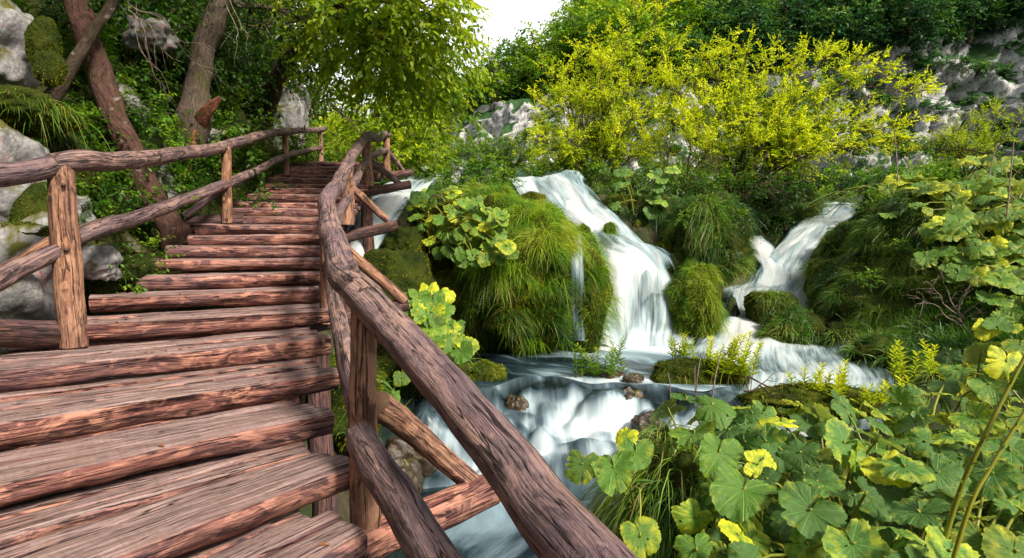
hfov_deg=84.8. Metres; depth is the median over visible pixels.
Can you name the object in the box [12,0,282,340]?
hillside
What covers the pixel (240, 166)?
sapling
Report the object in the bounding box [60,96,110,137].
sapling
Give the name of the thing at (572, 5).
broadleaf tree
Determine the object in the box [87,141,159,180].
sapling
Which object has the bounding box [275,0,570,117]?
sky
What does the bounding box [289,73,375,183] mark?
maple tree
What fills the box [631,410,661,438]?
wet rock
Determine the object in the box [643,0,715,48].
broadleaf tree
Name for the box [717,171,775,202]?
bush
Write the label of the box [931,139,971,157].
cliff shrub
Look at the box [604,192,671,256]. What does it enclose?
mossy mound
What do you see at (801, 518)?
butterbur plant
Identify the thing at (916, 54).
cliff shrub
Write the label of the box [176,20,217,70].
sapling
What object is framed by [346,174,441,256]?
waterfall
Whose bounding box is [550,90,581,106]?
cliff shrub
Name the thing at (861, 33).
broadleaf tree
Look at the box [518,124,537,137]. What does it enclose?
cliff shrub
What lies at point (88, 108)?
sapling
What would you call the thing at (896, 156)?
dry stalk
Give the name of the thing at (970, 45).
cliff shrub
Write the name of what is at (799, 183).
bush
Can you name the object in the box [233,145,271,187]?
sapling
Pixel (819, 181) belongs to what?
bush
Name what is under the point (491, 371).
mossy mound
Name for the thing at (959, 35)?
cliff shrub
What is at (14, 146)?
boulder
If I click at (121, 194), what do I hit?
sapling
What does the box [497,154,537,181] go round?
bush
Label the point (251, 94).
sapling
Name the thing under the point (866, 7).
broadleaf tree
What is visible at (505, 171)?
bush
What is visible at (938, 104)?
cliff shrub
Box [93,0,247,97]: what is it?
shrub
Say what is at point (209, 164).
sapling
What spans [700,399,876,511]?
butterbur plant
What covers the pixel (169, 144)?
sapling
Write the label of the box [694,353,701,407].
dry stalk
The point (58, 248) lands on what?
log railing
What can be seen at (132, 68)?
sapling
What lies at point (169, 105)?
sapling
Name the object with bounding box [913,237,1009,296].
butterbur plant
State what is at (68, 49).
sapling
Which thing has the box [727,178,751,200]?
bush
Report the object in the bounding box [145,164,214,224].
sapling
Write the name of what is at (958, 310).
dry branch
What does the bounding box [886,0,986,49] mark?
broadleaf tree
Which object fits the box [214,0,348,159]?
hornbeam tree
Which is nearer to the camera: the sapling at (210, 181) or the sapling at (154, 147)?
the sapling at (154, 147)
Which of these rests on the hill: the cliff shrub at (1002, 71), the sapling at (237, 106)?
the cliff shrub at (1002, 71)
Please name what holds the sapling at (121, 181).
on the hillside
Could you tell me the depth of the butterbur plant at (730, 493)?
3.93 m
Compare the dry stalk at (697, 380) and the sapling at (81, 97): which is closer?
the sapling at (81, 97)
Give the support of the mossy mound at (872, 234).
on the ground at (728, 298)
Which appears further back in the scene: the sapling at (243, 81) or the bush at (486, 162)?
the bush at (486, 162)
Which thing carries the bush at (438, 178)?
on the mossy mound at (532, 293)
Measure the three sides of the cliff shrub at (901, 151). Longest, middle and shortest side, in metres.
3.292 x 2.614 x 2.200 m
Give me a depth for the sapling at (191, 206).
7.18 m
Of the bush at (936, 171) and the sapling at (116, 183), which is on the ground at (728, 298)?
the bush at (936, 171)
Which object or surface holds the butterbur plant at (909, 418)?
on the ground at (728, 298)
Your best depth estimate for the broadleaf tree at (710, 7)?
53.86 m
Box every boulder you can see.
[0,0,42,88]
[0,119,49,222]
[0,211,55,319]
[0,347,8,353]
[77,82,157,181]
[77,195,96,223]
[81,244,122,280]
[122,15,179,53]
[154,164,177,198]
[208,128,224,143]
[259,80,310,150]
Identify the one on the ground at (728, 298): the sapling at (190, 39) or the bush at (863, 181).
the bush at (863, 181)
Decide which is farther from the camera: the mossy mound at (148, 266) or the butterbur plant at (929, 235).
the butterbur plant at (929, 235)
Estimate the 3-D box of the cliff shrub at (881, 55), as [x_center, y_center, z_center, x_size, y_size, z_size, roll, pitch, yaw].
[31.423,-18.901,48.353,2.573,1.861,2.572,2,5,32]
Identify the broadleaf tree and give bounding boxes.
[435,87,469,128]
[461,75,486,111]
[465,45,518,110]
[470,76,502,107]
[471,35,544,100]
[479,57,530,102]
[497,31,559,97]
[504,19,575,97]
[519,56,550,95]
[527,18,589,86]
[537,0,616,90]
[543,15,569,28]
[553,10,580,39]
[555,0,628,63]
[556,0,626,20]
[574,0,652,60]
[574,20,626,79]
[585,19,658,104]
[591,0,693,79]
[623,0,659,12]
[628,21,691,87]
[633,4,724,85]
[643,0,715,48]
[659,1,700,32]
[672,0,740,16]
[678,10,736,70]
[681,0,747,51]
[698,0,785,66]
[703,0,744,16]
[708,0,808,90]
[710,0,756,29]
[727,0,793,44]
[746,0,820,51]
[751,0,835,71]
[778,0,859,53]
[784,3,873,81]
[801,0,894,53]
[805,0,892,65]
[824,0,917,63]
[836,0,916,29]
[865,0,962,59]
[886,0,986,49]
[929,0,1016,50]
[969,0,1023,35]
[989,0,1023,13]
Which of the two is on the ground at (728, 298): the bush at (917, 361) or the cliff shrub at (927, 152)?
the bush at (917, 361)
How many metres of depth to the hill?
47.31 m
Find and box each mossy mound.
[0,84,124,237]
[0,181,92,236]
[24,15,69,88]
[84,248,172,297]
[329,341,486,451]
[363,225,441,299]
[409,176,628,358]
[468,359,511,396]
[519,190,546,202]
[573,411,759,557]
[580,368,625,390]
[599,221,622,248]
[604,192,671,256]
[626,189,764,303]
[650,355,753,401]
[661,256,732,340]
[731,377,891,423]
[733,181,894,237]
[742,287,803,323]
[752,301,829,345]
[790,216,859,298]
[798,187,1023,331]
[816,318,988,388]
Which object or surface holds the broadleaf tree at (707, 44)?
on the hill
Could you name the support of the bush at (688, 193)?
on the ground at (728, 298)
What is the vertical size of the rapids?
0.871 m
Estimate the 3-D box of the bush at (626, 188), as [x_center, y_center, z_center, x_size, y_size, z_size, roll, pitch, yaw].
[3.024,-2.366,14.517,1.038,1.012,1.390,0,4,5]
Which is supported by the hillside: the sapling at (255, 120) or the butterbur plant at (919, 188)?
the sapling at (255, 120)
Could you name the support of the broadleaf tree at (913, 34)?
on the hill
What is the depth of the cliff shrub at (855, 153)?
44.19 m
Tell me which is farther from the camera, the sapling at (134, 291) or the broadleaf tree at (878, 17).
the broadleaf tree at (878, 17)
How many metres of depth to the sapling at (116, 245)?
4.58 m
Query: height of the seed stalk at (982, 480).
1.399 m
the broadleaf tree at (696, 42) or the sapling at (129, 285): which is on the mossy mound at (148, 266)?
the sapling at (129, 285)
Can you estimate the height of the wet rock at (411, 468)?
0.719 m
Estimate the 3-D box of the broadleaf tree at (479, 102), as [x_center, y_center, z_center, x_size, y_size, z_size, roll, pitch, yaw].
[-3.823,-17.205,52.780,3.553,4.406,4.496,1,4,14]
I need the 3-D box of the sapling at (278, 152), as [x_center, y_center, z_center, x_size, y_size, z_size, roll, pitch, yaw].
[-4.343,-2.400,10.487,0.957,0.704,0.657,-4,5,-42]
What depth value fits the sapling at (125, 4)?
7.69 m
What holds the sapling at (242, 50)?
on the hillside
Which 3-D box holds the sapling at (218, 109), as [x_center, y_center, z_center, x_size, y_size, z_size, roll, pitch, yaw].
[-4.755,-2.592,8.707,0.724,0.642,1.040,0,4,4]
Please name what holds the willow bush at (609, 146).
on the ground at (728, 298)
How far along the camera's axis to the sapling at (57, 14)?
6.85 m
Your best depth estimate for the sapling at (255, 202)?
7.52 m
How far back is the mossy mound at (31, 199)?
4.07 m
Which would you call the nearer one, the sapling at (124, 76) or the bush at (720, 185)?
the sapling at (124, 76)
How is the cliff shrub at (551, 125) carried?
on the hill
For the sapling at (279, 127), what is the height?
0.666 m
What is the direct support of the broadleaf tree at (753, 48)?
on the hill
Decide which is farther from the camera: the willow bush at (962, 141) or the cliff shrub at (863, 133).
the cliff shrub at (863, 133)
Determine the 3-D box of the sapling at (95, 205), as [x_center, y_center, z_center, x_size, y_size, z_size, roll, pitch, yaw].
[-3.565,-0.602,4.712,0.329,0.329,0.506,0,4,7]
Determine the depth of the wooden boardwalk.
2.91 m
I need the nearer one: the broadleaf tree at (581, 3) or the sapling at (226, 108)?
the sapling at (226, 108)
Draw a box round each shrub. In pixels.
[36,0,120,19]
[52,0,228,80]
[90,0,195,44]
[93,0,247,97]
[95,15,185,93]
[100,12,186,82]
[101,0,242,96]
[134,0,274,104]
[137,9,238,90]
[193,1,270,76]
[227,12,282,74]
[255,54,320,126]
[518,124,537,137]
[536,80,562,99]
[539,120,555,135]
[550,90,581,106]
[595,95,634,114]
[665,137,686,157]
[743,92,774,106]
[768,90,797,108]
[826,83,838,96]
[828,54,852,71]
[834,73,868,90]
[837,133,875,158]
[841,102,855,113]
[846,93,861,102]
[853,128,868,141]
[853,160,871,169]
[856,86,888,107]
[864,72,875,83]
[864,76,879,88]
[870,49,890,64]
[876,89,911,116]
[876,113,900,123]
[881,125,923,144]
[889,138,921,162]
[890,106,914,115]
[892,68,924,83]
[896,50,940,70]
[903,70,944,89]
[914,47,951,72]
[914,98,951,115]
[919,138,947,158]
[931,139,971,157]
[937,26,966,45]
[945,55,980,75]
[945,83,965,94]
[954,32,975,49]
[955,92,984,108]
[959,118,970,129]
[960,55,1008,91]
[966,118,1015,141]
[974,23,1018,41]
[975,95,1003,110]
[996,60,1018,77]
[997,36,1023,51]
[999,133,1023,154]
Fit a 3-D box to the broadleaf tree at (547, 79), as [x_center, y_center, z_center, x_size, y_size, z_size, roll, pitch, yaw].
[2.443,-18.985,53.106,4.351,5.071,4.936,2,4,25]
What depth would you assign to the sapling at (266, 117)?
10.13 m
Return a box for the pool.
[468,344,734,390]
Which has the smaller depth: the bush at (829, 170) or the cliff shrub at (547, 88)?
the bush at (829, 170)
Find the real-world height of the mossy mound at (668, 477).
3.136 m
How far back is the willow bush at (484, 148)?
14.69 m
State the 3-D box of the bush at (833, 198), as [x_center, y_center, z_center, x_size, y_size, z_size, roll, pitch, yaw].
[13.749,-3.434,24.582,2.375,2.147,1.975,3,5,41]
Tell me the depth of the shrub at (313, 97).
14.97 m
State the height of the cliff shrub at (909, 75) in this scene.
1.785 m
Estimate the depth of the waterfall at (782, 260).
14.49 m
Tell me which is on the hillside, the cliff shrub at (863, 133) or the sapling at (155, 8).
the sapling at (155, 8)
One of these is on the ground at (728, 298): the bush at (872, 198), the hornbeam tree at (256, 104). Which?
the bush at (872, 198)
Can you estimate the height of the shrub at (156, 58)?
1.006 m
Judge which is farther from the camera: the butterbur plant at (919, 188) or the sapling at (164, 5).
the butterbur plant at (919, 188)
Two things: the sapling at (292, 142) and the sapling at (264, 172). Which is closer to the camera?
the sapling at (264, 172)
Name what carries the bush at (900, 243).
on the mossy mound at (872, 234)
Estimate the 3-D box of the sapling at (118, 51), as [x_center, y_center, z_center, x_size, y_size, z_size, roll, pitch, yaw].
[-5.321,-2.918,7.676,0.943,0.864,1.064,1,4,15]
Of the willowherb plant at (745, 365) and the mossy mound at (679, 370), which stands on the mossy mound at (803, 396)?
the willowherb plant at (745, 365)
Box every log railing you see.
[0,126,326,348]
[317,130,637,557]
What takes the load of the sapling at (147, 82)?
on the hillside
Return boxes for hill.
[377,3,1023,187]
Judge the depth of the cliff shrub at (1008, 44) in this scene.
46.12 m
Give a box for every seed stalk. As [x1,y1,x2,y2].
[943,354,1023,546]
[951,410,1023,557]
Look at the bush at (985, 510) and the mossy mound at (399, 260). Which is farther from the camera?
the mossy mound at (399, 260)
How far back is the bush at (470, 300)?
9.10 m
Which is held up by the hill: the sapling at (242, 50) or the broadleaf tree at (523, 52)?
the broadleaf tree at (523, 52)
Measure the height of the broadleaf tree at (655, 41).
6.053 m
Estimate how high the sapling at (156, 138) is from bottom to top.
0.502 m
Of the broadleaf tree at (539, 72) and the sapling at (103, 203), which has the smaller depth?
the sapling at (103, 203)
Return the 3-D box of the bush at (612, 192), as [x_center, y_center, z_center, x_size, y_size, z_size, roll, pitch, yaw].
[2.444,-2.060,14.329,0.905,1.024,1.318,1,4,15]
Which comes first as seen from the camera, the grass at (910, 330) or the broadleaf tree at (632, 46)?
the grass at (910, 330)
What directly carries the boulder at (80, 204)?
on the hillside
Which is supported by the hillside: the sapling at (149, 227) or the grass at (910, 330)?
the sapling at (149, 227)
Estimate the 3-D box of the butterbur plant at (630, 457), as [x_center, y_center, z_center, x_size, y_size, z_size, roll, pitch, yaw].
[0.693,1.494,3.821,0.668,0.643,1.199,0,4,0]
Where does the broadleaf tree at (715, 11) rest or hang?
on the hill
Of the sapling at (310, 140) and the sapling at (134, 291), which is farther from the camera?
the sapling at (310, 140)
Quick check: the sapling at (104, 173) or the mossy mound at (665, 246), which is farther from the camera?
the mossy mound at (665, 246)
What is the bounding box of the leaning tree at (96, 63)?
[48,0,268,254]
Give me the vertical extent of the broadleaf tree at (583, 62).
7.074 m
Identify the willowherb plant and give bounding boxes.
[571,347,586,387]
[574,337,629,377]
[667,331,699,358]
[703,329,752,390]
[706,340,763,390]
[785,359,851,396]
[827,365,915,416]
[886,339,972,389]
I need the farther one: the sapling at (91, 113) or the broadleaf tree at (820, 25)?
the broadleaf tree at (820, 25)
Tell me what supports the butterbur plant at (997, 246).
on the mossy mound at (872, 234)
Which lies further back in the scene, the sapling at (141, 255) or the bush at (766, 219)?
the bush at (766, 219)
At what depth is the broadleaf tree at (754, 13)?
50.93 m
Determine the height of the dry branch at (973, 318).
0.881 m
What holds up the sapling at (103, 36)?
on the hillside
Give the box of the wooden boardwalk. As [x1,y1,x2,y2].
[0,161,499,557]
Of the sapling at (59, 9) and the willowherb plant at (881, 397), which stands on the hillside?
the sapling at (59, 9)
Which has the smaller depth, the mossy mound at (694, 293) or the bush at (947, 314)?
the bush at (947, 314)
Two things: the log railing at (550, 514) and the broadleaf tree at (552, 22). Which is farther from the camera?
the broadleaf tree at (552, 22)
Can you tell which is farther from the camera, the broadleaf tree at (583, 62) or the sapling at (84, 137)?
the broadleaf tree at (583, 62)
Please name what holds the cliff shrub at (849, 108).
on the hill
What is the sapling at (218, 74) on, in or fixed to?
on the hillside
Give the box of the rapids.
[380,376,793,500]
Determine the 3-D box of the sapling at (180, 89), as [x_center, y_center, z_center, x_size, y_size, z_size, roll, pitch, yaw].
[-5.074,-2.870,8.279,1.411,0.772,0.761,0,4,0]
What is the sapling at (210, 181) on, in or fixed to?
on the hillside
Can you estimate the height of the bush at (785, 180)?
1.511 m
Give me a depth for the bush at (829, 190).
29.42 m
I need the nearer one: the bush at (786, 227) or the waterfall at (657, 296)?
the waterfall at (657, 296)
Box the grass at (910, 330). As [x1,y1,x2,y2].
[433,177,1023,514]
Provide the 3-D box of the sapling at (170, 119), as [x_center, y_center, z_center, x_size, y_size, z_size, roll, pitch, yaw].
[-4.228,-1.916,6.585,1.048,0.772,0.720,10,9,-5]
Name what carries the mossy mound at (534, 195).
in the waterfall at (642, 275)
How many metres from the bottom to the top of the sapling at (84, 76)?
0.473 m
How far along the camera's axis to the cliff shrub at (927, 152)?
45.51 m
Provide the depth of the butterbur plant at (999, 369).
5.45 m
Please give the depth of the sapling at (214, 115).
7.89 m
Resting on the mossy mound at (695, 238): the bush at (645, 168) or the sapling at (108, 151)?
the bush at (645, 168)
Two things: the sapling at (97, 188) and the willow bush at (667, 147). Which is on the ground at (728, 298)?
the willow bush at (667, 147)
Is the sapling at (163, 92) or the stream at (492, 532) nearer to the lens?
the stream at (492, 532)
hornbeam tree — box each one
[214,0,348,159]
[251,0,505,170]
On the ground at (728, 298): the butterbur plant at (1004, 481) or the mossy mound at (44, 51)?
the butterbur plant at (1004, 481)
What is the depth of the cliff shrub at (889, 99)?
47.38 m
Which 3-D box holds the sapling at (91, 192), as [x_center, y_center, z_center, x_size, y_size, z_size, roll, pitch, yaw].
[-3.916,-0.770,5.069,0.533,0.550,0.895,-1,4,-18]
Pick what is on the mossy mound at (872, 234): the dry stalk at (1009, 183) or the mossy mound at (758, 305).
the dry stalk at (1009, 183)
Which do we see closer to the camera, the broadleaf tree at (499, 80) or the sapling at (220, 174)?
the sapling at (220, 174)
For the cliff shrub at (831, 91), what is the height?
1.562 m
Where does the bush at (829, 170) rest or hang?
on the ground at (728, 298)
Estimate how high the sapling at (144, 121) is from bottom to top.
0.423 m
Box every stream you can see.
[381,486,620,557]
[678,317,883,435]
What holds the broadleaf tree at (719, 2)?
on the hill
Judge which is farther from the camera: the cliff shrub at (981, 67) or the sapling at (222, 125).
the cliff shrub at (981, 67)
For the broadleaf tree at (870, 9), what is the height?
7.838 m
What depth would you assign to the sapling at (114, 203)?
5.27 m
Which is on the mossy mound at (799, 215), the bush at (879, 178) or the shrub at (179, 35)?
the bush at (879, 178)
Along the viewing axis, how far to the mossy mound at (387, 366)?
6.88 m
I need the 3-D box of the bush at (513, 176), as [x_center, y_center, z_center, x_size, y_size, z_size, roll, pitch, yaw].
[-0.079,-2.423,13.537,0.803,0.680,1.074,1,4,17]
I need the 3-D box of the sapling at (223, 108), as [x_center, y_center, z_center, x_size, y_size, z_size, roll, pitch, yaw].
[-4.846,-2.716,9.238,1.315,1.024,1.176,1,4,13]
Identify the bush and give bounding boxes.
[298,87,465,184]
[375,157,432,184]
[396,197,426,223]
[419,160,447,185]
[423,162,460,190]
[435,177,463,200]
[436,150,485,182]
[445,115,546,185]
[454,168,491,188]
[462,150,514,182]
[462,294,486,318]
[478,153,517,187]
[480,162,525,186]
[485,172,508,187]
[496,165,526,188]
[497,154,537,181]
[505,0,711,185]
[515,161,545,177]
[528,163,558,176]
[552,155,580,174]
[574,155,609,186]
[584,158,619,187]
[591,180,623,199]
[610,169,649,195]
[617,157,672,194]
[621,118,740,194]
[637,166,689,197]
[644,23,947,194]
[649,163,707,195]
[664,163,717,198]
[665,162,711,196]
[665,207,697,228]
[680,165,733,195]
[698,192,730,221]
[704,163,758,200]
[706,236,731,255]
[709,166,737,199]
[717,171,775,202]
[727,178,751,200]
[727,206,749,228]
[734,165,797,203]
[738,162,818,197]
[751,202,785,243]
[754,170,810,224]
[757,191,798,220]
[767,211,798,241]
[767,472,809,506]
[779,169,813,204]
[799,180,838,196]
[800,176,854,200]
[804,166,844,199]
[817,161,868,197]
[823,171,865,204]
[828,169,876,197]
[846,160,905,196]
[846,268,888,295]
[852,187,886,214]
[856,164,883,195]
[858,167,892,196]
[860,181,895,209]
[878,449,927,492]
[881,232,925,259]
[883,170,938,193]
[887,157,940,175]
[888,152,942,181]
[895,92,1023,180]
[902,164,954,181]
[902,353,928,370]
[917,307,962,334]
[919,158,958,182]
[928,162,958,181]
[931,154,1001,182]
[935,285,982,314]
[948,175,978,181]
[967,498,1023,526]
[998,152,1023,178]
[1000,152,1023,180]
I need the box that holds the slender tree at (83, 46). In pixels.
[43,0,243,105]
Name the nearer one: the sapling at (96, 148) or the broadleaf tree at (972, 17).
the sapling at (96, 148)
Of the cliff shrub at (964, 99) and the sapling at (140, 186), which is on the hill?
the cliff shrub at (964, 99)
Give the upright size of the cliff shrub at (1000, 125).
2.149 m
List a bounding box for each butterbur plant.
[388,282,479,400]
[406,181,519,267]
[564,427,660,557]
[609,165,680,219]
[649,392,779,557]
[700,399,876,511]
[709,466,890,557]
[759,389,910,522]
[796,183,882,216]
[839,428,971,539]
[870,487,1023,557]
[871,377,1005,515]
[878,169,951,218]
[903,181,968,225]
[908,182,1009,238]
[910,224,1012,271]
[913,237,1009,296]
[934,339,1023,447]
[937,204,1023,263]
[945,251,1023,294]
[950,154,1023,201]
[962,405,1023,523]
[972,179,1023,233]
[972,290,1023,340]
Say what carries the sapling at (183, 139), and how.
on the hillside
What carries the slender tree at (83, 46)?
on the hillside
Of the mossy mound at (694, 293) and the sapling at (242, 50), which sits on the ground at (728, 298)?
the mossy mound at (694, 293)
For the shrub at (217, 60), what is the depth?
8.29 m
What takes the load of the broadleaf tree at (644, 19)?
on the hill
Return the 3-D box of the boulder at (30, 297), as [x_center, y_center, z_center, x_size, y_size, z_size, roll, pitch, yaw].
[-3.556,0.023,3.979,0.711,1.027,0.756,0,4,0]
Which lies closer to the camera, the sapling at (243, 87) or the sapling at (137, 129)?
the sapling at (137, 129)
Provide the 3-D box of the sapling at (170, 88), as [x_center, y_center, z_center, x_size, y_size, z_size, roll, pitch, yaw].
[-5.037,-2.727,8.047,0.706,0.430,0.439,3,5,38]
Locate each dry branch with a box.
[119,0,223,107]
[219,0,251,66]
[324,93,397,167]
[682,149,830,212]
[744,373,799,396]
[908,263,1005,322]
[948,297,1020,341]
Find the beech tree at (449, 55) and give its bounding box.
[342,25,464,178]
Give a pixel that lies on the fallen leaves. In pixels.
(192, 315)
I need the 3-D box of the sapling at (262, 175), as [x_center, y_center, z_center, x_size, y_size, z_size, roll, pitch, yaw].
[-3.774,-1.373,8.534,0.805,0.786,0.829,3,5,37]
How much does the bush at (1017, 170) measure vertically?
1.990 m
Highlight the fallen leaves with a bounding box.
[25,36,326,544]
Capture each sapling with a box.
[11,0,73,45]
[28,0,105,32]
[32,136,101,149]
[33,0,113,49]
[33,12,117,59]
[40,121,104,146]
[45,0,97,14]
[47,69,138,117]
[57,15,134,74]
[57,31,85,92]
[59,80,94,119]
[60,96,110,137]
[62,39,117,70]
[63,22,132,85]
[65,84,123,133]
[66,34,115,77]
[66,81,95,108]
[69,103,98,122]
[71,67,90,90]
[72,101,100,140]
[75,176,94,189]
[79,176,119,200]
[79,199,145,265]
[81,55,147,93]
[81,111,132,151]
[81,189,114,219]
[85,73,173,130]
[85,107,159,142]
[87,121,144,147]
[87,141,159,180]
[89,130,141,184]
[90,186,122,214]
[91,93,157,133]
[91,241,144,280]
[92,181,149,223]
[93,171,152,213]
[93,178,143,210]
[94,142,121,199]
[94,206,153,243]
[95,2,139,23]
[95,126,158,148]
[95,177,114,198]
[97,149,198,214]
[100,172,133,189]
[108,37,147,72]
[108,39,150,86]
[109,138,177,196]
[116,284,144,313]
[118,75,176,137]
[119,230,185,272]
[120,262,166,292]
[121,88,201,145]
[122,54,181,98]
[122,61,175,94]
[123,0,167,20]
[124,0,148,18]
[124,55,143,85]
[125,106,147,131]
[127,70,170,98]
[127,110,170,139]
[127,200,160,248]
[128,0,194,68]
[128,66,180,115]
[129,101,190,143]
[131,109,162,128]
[132,122,160,137]
[134,0,185,20]
[140,86,178,116]
[140,118,184,178]
[140,125,208,183]
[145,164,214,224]
[148,77,180,97]
[148,133,165,149]
[150,79,181,114]
[154,142,188,190]
[154,191,220,226]
[155,60,222,101]
[155,75,229,121]
[159,127,198,164]
[161,137,204,180]
[170,162,192,191]
[171,93,239,125]
[171,100,250,140]
[171,140,221,199]
[171,159,204,186]
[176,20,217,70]
[176,159,212,189]
[177,46,264,99]
[177,204,189,218]
[181,154,220,192]
[184,54,239,89]
[187,112,236,150]
[192,114,248,176]
[192,164,250,198]
[198,141,220,179]
[199,156,235,177]
[202,162,220,180]
[211,85,254,113]
[211,125,265,197]
[211,154,259,182]
[212,64,237,85]
[212,87,246,125]
[212,89,236,128]
[215,109,238,136]
[216,76,248,112]
[219,84,254,115]
[221,81,252,100]
[224,43,259,101]
[224,46,263,92]
[224,71,281,113]
[225,29,268,70]
[225,73,262,102]
[232,147,261,194]
[232,147,282,183]
[232,183,278,213]
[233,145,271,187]
[234,104,284,153]
[237,115,280,144]
[238,143,271,171]
[246,166,295,192]
[250,154,282,168]
[256,127,301,164]
[258,120,301,145]
[266,135,318,161]
[269,139,325,175]
[275,125,325,160]
[279,134,338,164]
[289,145,333,165]
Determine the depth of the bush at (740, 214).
11.95 m
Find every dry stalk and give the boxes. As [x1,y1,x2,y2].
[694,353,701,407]
[712,356,720,396]
[894,127,898,192]
[988,144,997,178]
[1006,142,1013,218]
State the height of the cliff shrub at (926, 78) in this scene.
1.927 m
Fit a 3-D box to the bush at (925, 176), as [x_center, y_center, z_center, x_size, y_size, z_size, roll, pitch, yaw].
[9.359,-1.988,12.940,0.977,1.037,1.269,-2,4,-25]
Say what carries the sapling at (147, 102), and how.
on the hillside
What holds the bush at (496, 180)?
on the ground at (728, 298)
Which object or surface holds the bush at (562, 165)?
on the ground at (728, 298)
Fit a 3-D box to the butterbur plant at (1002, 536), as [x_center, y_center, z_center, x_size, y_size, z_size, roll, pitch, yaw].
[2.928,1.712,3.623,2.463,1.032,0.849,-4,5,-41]
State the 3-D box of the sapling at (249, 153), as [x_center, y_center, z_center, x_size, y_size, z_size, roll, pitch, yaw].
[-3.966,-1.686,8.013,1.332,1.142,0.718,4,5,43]
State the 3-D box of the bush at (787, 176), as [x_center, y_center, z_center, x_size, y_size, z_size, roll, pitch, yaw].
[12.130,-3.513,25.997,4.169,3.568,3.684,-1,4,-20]
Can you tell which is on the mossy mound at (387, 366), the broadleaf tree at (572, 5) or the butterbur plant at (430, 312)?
the butterbur plant at (430, 312)
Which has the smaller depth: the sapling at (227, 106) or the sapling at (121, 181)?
the sapling at (121, 181)
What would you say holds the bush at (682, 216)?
on the mossy mound at (695, 238)
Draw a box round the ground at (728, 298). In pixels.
[0,182,1023,531]
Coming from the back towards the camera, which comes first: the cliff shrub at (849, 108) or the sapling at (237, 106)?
the cliff shrub at (849, 108)
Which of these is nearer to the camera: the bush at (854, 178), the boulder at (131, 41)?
the boulder at (131, 41)
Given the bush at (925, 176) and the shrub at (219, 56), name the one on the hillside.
the shrub at (219, 56)
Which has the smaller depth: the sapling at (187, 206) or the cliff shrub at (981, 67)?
the sapling at (187, 206)
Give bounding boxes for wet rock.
[386,436,437,477]
[394,457,424,493]
[504,395,528,411]
[622,373,645,392]
[623,386,644,399]
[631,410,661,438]
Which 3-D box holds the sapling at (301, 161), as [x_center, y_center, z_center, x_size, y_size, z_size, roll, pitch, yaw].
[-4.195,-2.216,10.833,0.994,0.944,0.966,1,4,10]
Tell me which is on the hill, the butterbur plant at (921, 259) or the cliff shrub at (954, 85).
the cliff shrub at (954, 85)
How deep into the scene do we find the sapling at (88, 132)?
5.33 m
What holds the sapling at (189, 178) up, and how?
on the hillside
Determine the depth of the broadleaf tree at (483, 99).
55.11 m
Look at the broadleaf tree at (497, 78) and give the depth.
49.93 m
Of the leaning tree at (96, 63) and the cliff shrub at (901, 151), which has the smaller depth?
the leaning tree at (96, 63)
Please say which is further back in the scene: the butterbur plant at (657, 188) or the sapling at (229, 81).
the butterbur plant at (657, 188)
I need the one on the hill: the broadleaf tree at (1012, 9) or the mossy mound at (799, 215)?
the broadleaf tree at (1012, 9)
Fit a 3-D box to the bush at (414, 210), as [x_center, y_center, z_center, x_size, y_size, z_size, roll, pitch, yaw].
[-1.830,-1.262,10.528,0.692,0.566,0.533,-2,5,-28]
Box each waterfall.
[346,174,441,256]
[507,169,693,347]
[572,235,583,340]
[651,293,669,331]
[724,202,857,317]
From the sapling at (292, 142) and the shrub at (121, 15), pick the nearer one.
the shrub at (121, 15)
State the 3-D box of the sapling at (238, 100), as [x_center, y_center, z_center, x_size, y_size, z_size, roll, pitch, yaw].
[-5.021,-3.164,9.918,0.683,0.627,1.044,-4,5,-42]
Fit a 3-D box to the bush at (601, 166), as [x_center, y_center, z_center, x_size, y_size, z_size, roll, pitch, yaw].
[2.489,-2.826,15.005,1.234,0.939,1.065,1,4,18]
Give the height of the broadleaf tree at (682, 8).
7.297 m
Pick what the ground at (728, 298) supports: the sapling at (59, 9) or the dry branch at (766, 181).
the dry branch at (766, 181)
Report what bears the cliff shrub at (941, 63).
on the hill
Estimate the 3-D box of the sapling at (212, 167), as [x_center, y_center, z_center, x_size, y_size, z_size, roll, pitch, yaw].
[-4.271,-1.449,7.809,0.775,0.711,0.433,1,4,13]
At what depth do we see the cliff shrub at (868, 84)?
48.30 m
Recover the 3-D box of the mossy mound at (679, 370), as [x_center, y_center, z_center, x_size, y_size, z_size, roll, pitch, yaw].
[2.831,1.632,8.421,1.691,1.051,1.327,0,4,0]
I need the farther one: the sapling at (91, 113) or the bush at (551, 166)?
the bush at (551, 166)
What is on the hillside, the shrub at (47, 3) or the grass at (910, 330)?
the shrub at (47, 3)
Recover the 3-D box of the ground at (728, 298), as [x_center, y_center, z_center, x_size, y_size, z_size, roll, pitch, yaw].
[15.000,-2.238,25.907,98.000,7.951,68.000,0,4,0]
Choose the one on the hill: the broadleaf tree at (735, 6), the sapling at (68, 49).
the broadleaf tree at (735, 6)
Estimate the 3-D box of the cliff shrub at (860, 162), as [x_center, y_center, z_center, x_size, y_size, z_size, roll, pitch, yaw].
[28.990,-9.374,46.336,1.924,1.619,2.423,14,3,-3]
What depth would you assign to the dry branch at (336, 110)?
12.21 m
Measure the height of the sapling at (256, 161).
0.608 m
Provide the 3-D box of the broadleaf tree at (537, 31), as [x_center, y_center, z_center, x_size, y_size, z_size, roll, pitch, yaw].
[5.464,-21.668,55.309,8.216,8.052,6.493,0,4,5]
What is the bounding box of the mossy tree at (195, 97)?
[135,0,392,175]
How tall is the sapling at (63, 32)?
0.761 m
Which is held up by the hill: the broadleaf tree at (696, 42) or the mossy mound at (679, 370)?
the broadleaf tree at (696, 42)
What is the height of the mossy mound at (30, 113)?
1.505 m

